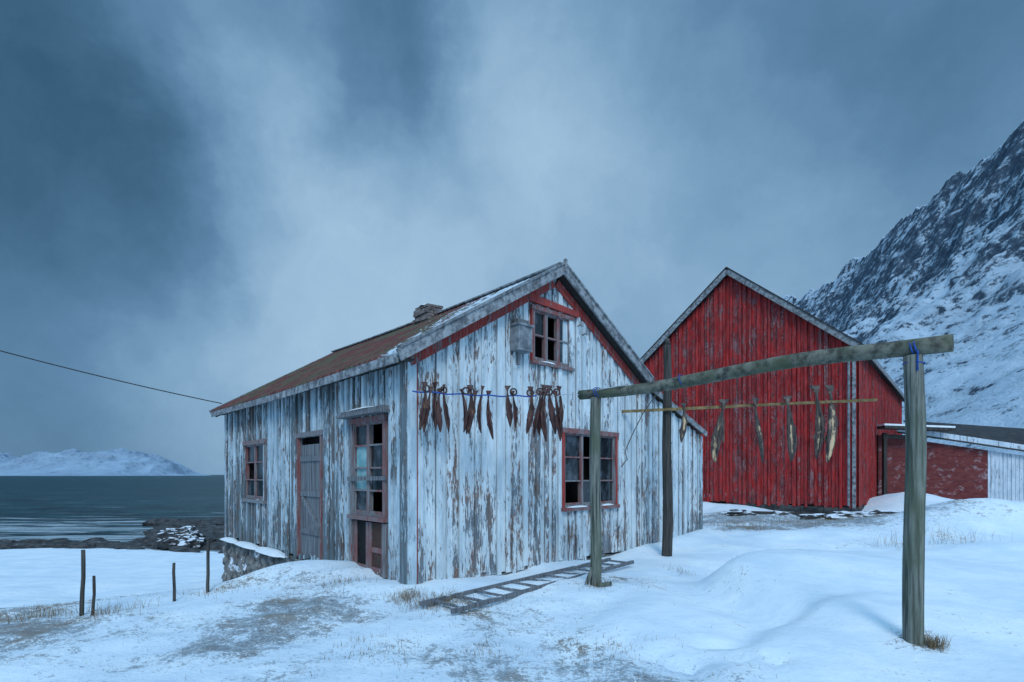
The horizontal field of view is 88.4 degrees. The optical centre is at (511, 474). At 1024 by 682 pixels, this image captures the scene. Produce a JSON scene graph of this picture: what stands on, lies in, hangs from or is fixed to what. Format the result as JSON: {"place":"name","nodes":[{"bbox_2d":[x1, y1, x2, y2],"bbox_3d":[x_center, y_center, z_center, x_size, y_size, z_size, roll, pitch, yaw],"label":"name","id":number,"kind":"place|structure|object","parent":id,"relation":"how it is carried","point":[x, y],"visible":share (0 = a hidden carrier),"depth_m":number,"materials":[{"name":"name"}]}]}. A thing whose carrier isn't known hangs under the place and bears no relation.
{"place":"outdoors","nodes":[
{"label":"outdoors","id":0,"kind":"place"},
{"bbox_2d":[0,448,211,475],"bbox_3d":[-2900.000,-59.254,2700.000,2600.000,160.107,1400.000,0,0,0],"label":"snowy mountain","id":1,"kind":"structure","parent":0,"point":[109,462],"depth_m":2496.06,"materials":[{"name":"white snow"}]},
{"bbox_2d":[0,475,223,551],"bbox_3d":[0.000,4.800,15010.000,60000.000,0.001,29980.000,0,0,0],"label":"sea","id":2,"kind":"structure","parent":0,"point":[108,508],"depth_m":84.86,"materials":[{"name":"liquid"}]},
{"bbox_2d":[0,491,1023,681],"bbox_3d":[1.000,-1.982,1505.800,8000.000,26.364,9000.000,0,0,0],"label":"snowy ground","id":3,"kind":"structure","parent":0,"point":[825,602],"depth_m":5.85,"materials":[{"name":"white snow"}]},
{"bbox_2d":[79,550,85,615],"bbox_3d":[-5.040,1.365,6.170,0.071,0.971,0.047,0,0,0],"label":"fence post","id":4,"kind":"object","parent":3,"relation":"on","point":[83,579],"visible":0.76,"depth_m":6.15,"materials":[{"name":"grey wood"}]},
{"bbox_2d":[91,576,95,615],"bbox_3d":[-4.937,1.521,6.200,0.060,0.662,0.039,0,0,0],"label":"fence post","id":5,"kind":"object","parent":3,"relation":"on","point":[94,592],"visible":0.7,"depth_m":6.19,"materials":[{"name":"grey wood"}]},
{"bbox_2d":[0,517,224,552],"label":"shore rocks","id":6,"kind":"object","parent":3,"relation":"on","point":[212,529],"visible":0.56,"depth_m":35.48,"materials":[{"name":"grey stone"}]},
{"bbox_2d":[155,526,206,549],"bbox_3d":[-21.430,4.293,34.093,3.259,1.848,2.693,0,0,0],"label":"shore boulder","id":7,"kind":"object","parent":6,"relation":"on","point":[189,536],"visible":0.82,"depth_m":33.38,"materials":[{"name":"grey stone"}]},
{"bbox_2d":[172,563,175,601],"bbox_3d":[-4.365,1.488,6.802,0.044,0.700,0.055,0,0,0],"label":"fence post","id":8,"kind":"object","parent":3,"relation":"on","point":[174,581],"visible":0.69,"depth_m":6.79,"materials":[{"name":"grey wood"}]},
{"bbox_2d":[206,540,209,592],"bbox_3d":[-4.161,1.351,7.203,0.060,0.921,0.051,0,0,28],"label":"fence post","id":9,"kind":"object","parent":3,"relation":"on","point":[208,566],"visible":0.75,"depth_m":7.18,"materials":[{"name":"grey wood"}]},
{"bbox_2d":[302,436,372,521],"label":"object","id":10,"kind":"structure","parent":3,"relation":"on","point":[305,441],"depth_m":14.86,"materials":[{"name":"black"}]},
{"bbox_2d":[221,538,619,581],"bbox_3d":[-1.402,2.395,10.511,12.123,1.610,6.549,0,0,0],"label":"stone foundation","id":11,"kind":"object","parent":3,"relation":"on","point":[238,561],"visible":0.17,"depth_m":12.21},
{"bbox_2d":[228,364,399,582],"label":"side wall","id":12,"kind":"structure","parent":11,"relation":"on","point":[277,425],"depth_m":9.70,"materials":[{"name":"white paint"}]},
{"bbox_2d":[241,439,266,503],"bbox_3d":[-5.638,-0.070,12.052,0.605,1.820,1.879,0,0,-43],"label":"side window","id":13,"kind":"structure","parent":12,"relation":"attached to","point":[254,472],"depth_m":11.87,"materials":[{"name":"paint"}]},
{"bbox_2d":[295,430,322,559],"bbox_3d":[-3.649,0.380,9.737,0.260,2.340,1.179,0,0,-43],"label":"plank door","id":14,"kind":"structure","parent":12,"relation":"attached to","point":[310,499],"depth_m":9.71,"materials":[{"name":"grey wood"}]},
{"bbox_2d":[335,405,389,577],"bbox_3d":[-2.087,0.205,8.202,0.740,2.610,1.559,0,0,-43],"label":"glazed door","id":15,"kind":"structure","parent":12,"relation":"attached to","point":[368,478],"depth_m":8.08,"materials":[{"name":"paint"}]},
{"bbox_2d":[220,361,613,557],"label":"snow on ledges","id":16,"kind":"structure","parent":11,"relation":"on","point":[268,551],"depth_m":10.95,"materials":[{"name":"white snow"}]},
{"bbox_2d":[224,362,702,584],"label":"corner boards","id":17,"kind":"object","parent":11,"relation":"on","point":[408,478],"visible":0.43,"depth_m":7.29,"materials":[{"name":"white paint"}]},
{"bbox_2d":[418,279,698,583],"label":"gable wall","id":18,"kind":"structure","parent":11,"relation":"on","point":[488,505],"depth_m":8.81,"materials":[{"name":"white wood"}]},
{"bbox_2d":[209,258,707,436],"bbox_3d":[-1.400,-2.342,13.197,8.867,2.797,9.162,0,0,-43],"label":"rake and eave boards","id":19,"kind":"object","parent":18,"relation":"attached to","point":[571,288],"visible":0.82,"depth_m":9.10,"materials":[{"name":"grey wood"}]},
{"bbox_2d":[0,350,221,403],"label":"cable","id":20,"kind":"object","parent":19,"relation":"attached to","point":[106,377],"visible":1,"depth_m":12.47,"materials":[{"name":"black rubber"}]},
{"bbox_2d":[211,277,701,433],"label":"roof sheets","id":21,"kind":"object","parent":19,"relation":"on","point":[359,354],"visible":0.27,"depth_m":10.69,"materials":[{"name":"metal"}]},
{"bbox_2d":[412,303,442,324],"bbox_3d":[-1.855,-3.586,11.972,0.621,0.574,0.570,0,0,-43],"label":"chimney","id":22,"kind":"object","parent":21,"relation":"on","point":[424,312],"visible":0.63,"depth_m":11.75,"materials":[{"name":"stone"}]},
{"bbox_2d":[412,390,536,396],"bbox_3d":[-0.507,-1.114,7.268,1.721,0.072,0.020,0,0,-7],"label":"blue rope","id":23,"kind":"object","parent":18,"relation":"attached to","point":[472,395],"visible":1,"depth_m":7.25,"materials":[{"name":"blue fabric"}]},
{"bbox_2d":[419,382,427,429],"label":"dried fish","id":24,"kind":"object","parent":23,"relation":"hanging from","point":[422,414],"visible":1,"depth_m":7.14},
{"bbox_2d":[422,387,433,431],"bbox_3d":[-1.148,-0.890,7.165,0.168,0.635,0.055,0,0,13],"label":"dried fish","id":25,"kind":"object","parent":23,"relation":"hanging from","point":[424,425],"visible":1,"depth_m":7.16},
{"bbox_2d":[431,382,437,429],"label":"dried fish","id":26,"kind":"object","parent":23,"relation":"hanging from","point":[434,405],"visible":1,"depth_m":7.21},
{"bbox_2d":[436,388,442,431],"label":"dried fish","id":27,"kind":"object","parent":23,"relation":"hanging from","point":[439,421],"visible":1,"depth_m":7.21},
{"bbox_2d":[442,384,449,431],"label":"dried fish","id":28,"kind":"object","parent":23,"relation":"hanging from","point":[446,414],"visible":1,"depth_m":7.21},
{"bbox_2d":[459,389,467,432],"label":"dried fish","id":29,"kind":"object","parent":23,"relation":"hanging from","point":[465,413],"visible":1,"depth_m":7.21},
{"bbox_2d":[466,385,472,433],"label":"dried fish","id":30,"kind":"object","parent":23,"relation":"hanging from","point":[470,405],"visible":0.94,"depth_m":7.26},
{"bbox_2d":[468,391,477,433],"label":"dried fish","id":31,"kind":"object","parent":23,"relation":"hanging from","point":[473,409],"visible":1,"depth_m":7.24},
{"bbox_2d":[477,385,484,433],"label":"dried fish","id":32,"kind":"object","parent":23,"relation":"hanging from","point":[479,411],"visible":1,"depth_m":7.29},
{"bbox_2d":[486,390,493,438],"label":"dried fish","id":33,"kind":"object","parent":23,"relation":"hanging from","point":[489,419],"visible":1,"depth_m":7.31},
{"bbox_2d":[422,384,559,395],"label":"fish tail ties","id":34,"kind":"object","parent":23,"relation":"attached to","point":[468,390],"visible":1,"depth_m":7.32,"materials":[{"name":"brown wicker"}]},
{"bbox_2d":[533,390,542,436],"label":"dried fish","id":35,"kind":"object","parent":34,"relation":"hanging from","point":[536,417],"visible":1,"depth_m":7.33},
{"bbox_2d":[537,384,547,434],"bbox_3d":[0.419,-0.904,7.388,0.184,0.720,0.069,0,0,17],"label":"dried fish","id":36,"kind":"object","parent":34,"relation":"hanging from","point":[542,398],"visible":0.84,"depth_m":7.38},
{"bbox_2d":[540,389,547,441],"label":"dried fish","id":37,"kind":"object","parent":34,"relation":"hanging from","point":[543,418],"visible":1,"depth_m":7.33},
{"bbox_2d":[546,385,556,433],"bbox_3d":[0.550,-0.909,7.353,0.167,0.695,0.068,0,0,0],"label":"dried fish","id":38,"kind":"object","parent":34,"relation":"hanging from","point":[552,417],"visible":1,"depth_m":7.34},
{"bbox_2d":[553,390,562,440],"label":"dried fish","id":39,"kind":"object","parent":34,"relation":"hanging from","point":[560,431],"visible":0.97,"depth_m":7.44},
{"bbox_2d":[556,386,564,428],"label":"dried fish","id":40,"kind":"object","parent":34,"relation":"hanging from","point":[561,413],"visible":1,"depth_m":7.44},
{"bbox_2d":[505,385,512,427],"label":"dried fish","id":41,"kind":"object","parent":23,"relation":"hanging from","point":[509,414],"visible":1,"depth_m":7.26},
{"bbox_2d":[510,390,517,427],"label":"dried fish","id":42,"kind":"object","parent":23,"relation":"hanging from","point":[515,410],"visible":1,"depth_m":7.32},
{"bbox_2d":[526,386,534,433],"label":"dried fish","id":43,"kind":"object","parent":23,"relation":"hanging from","point":[530,415],"visible":1,"depth_m":7.33},
{"bbox_2d":[510,318,533,364],"bbox_3d":[0.163,-2.180,8.631,0.360,0.720,0.210,0,0,-43],"label":"electric meter box","id":44,"kind":"object","parent":18,"relation":"attached to","point":[521,336],"visible":1,"depth_m":8.56,"materials":[{"name":"grey metal"}]},
{"bbox_2d":[529,293,578,371],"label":"gable window","id":45,"kind":"structure","parent":18,"relation":"in","point":[547,341],"depth_m":9.32,"materials":[{"name":"wood"}]},
{"bbox_2d":[578,321,588,335],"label":"wire insulators","id":46,"kind":"object","parent":18,"relation":"attached to","point":[581,325],"visible":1,"depth_m":9.77,"materials":[{"name":"ceramic"}]},
{"bbox_2d":[561,427,619,511],"bbox_3d":[1.336,-0.090,10.226,2.139,1.940,0.605,0,0,-43],"label":"ground floor window","id":47,"kind":"structure","parent":18,"relation":"attached to","point":[575,469],"depth_m":10.33,"materials":[{"name":"paint"}]},
{"bbox_2d":[419,558,633,613],"bbox_3d":[0.527,1.547,7.823,0.582,0.057,4.424,0,0,40],"label":"wooden ladder","id":48,"kind":"object","parent":3,"relation":"on","point":[481,602],"visible":0.91,"depth_m":7.08,"materials":[{"name":"grey wood"}]},
{"bbox_2d":[622,338,876,556],"bbox_3d":[4.189,-0.405,10.131,4.757,4.670,0.259,0,0,21],"label":"fish drying rack","id":49,"kind":"object","parent":3,"relation":"on","point":[667,409],"visible":0.88,"depth_m":10.49,"materials":[{"name":"brown wood"}]},
{"bbox_2d":[621,392,659,466],"bbox_3d":[2.609,-0.951,10.230,0.977,1.613,0.212,0,0,-15],"label":"hanging rope","id":50,"kind":"object","parent":49,"relation":"hanging from","point":[636,426],"visible":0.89,"depth_m":10.13,"materials":[{"name":"brown fabric"}]},
{"bbox_2d":[679,403,687,441],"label":"dried fish","id":51,"kind":"object","parent":49,"relation":"hanging from","point":[683,427],"visible":1,"depth_m":10.26},
{"bbox_2d":[710,399,728,461],"bbox_3d":[3.969,-0.834,10.046,0.342,1.202,0.122,0,0,23],"label":"dried fish","id":52,"kind":"object","parent":49,"relation":"hanging from","point":[715,443],"visible":1,"depth_m":10.02},
{"bbox_2d":[721,416,724,442],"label":"dried fish","id":53,"kind":"object","parent":49,"relation":"hanging from","point":[723,434],"visible":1,"depth_m":10.01},
{"bbox_2d":[752,398,763,461],"bbox_3d":[4.577,-0.836,9.775,0.231,1.205,0.128,0,0,0],"label":"dried fish","id":54,"kind":"object","parent":49,"relation":"hanging from","point":[759,438],"visible":1,"depth_m":9.77},
{"bbox_2d":[782,396,796,461],"bbox_3d":[5.076,-0.837,9.613,0.284,1.205,0.127,0,0,-23],"label":"dried fish","id":55,"kind":"object","parent":49,"relation":"hanging from","point":[791,438],"visible":1,"depth_m":9.60},
{"bbox_2d":[810,385,825,458],"bbox_3d":[5.497,-0.945,9.459,0.230,1.330,0.153,0,0,-23],"label":"dried fish","id":56,"kind":"object","parent":49,"relation":"hanging from","point":[819,434],"visible":1,"depth_m":9.46},
{"bbox_2d":[824,385,837,461],"bbox_3d":[5.705,-0.918,9.402,0.286,1.395,0.133,0,0,-20],"label":"dried fish","id":57,"kind":"object","parent":49,"relation":"hanging from","point":[830,438],"visible":1,"depth_m":9.37},
{"bbox_2d":[577,334,953,645],"bbox_3d":[2.390,0.286,6.020,0.236,3.082,4.092,0,0,-45],"label":"fish drying rack","id":58,"kind":"object","parent":3,"relation":"on","point":[911,352],"visible":0.96,"depth_m":4.75,"materials":[{"name":"brown wood"}]},
{"bbox_2d":[537,384,627,395],"bbox_3d":[0.993,-1.144,7.273,1.267,0.084,0.349,0,0,23],"label":"pale rope","id":59,"kind":"object","parent":58,"relation":"attached to","point":[578,394],"visible":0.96,"depth_m":7.36,"materials":[{"name":"beige fabric"}]},
{"bbox_2d":[640,267,903,512],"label":"red wooden barn","id":60,"kind":"structure","parent":3,"relation":"on","point":[728,317],"depth_m":21.38,"materials":[{"name":"paint"}]},
{"bbox_2d":[751,511,831,514],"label":"fallen planks","id":61,"kind":"object","parent":3,"relation":"on","point":[770,512],"visible":0.14,"depth_m":17.47,"materials":[{"name":"grey wood"}]},
{"bbox_2d":[718,509,898,519],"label":"snowy rocks","id":62,"kind":"object","parent":3,"relation":"on","point":[742,512],"visible":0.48,"depth_m":16.68,"materials":[{"name":"grey stone"}]},
{"bbox_2d":[877,420,1023,500],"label":"brick shed","id":63,"kind":"structure","parent":3,"relation":"on","point":[956,472],"depth_m":23.00,"materials":[{"name":"red brick"}]},
{"bbox_2d":[1,506,1022,681],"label":"dry grass","id":64,"kind":"structure","parent":0,"point":[930,644],"depth_m":6.33,"materials":[{"name":"plant"}]},
{"bbox_2d":[0,0,1023,474],"label":"sky","id":65,"kind":"structure","parent":0,"point":[212,200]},
{"bbox_2d":[781,119,1023,455],"bbox_3d":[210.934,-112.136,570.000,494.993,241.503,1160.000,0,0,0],"label":"snowy mountain","id":66,"kind":"structure","parent":0,"point":[948,258],"depth_m":255.89,"materials":[{"name":"white snow"}]}
]}

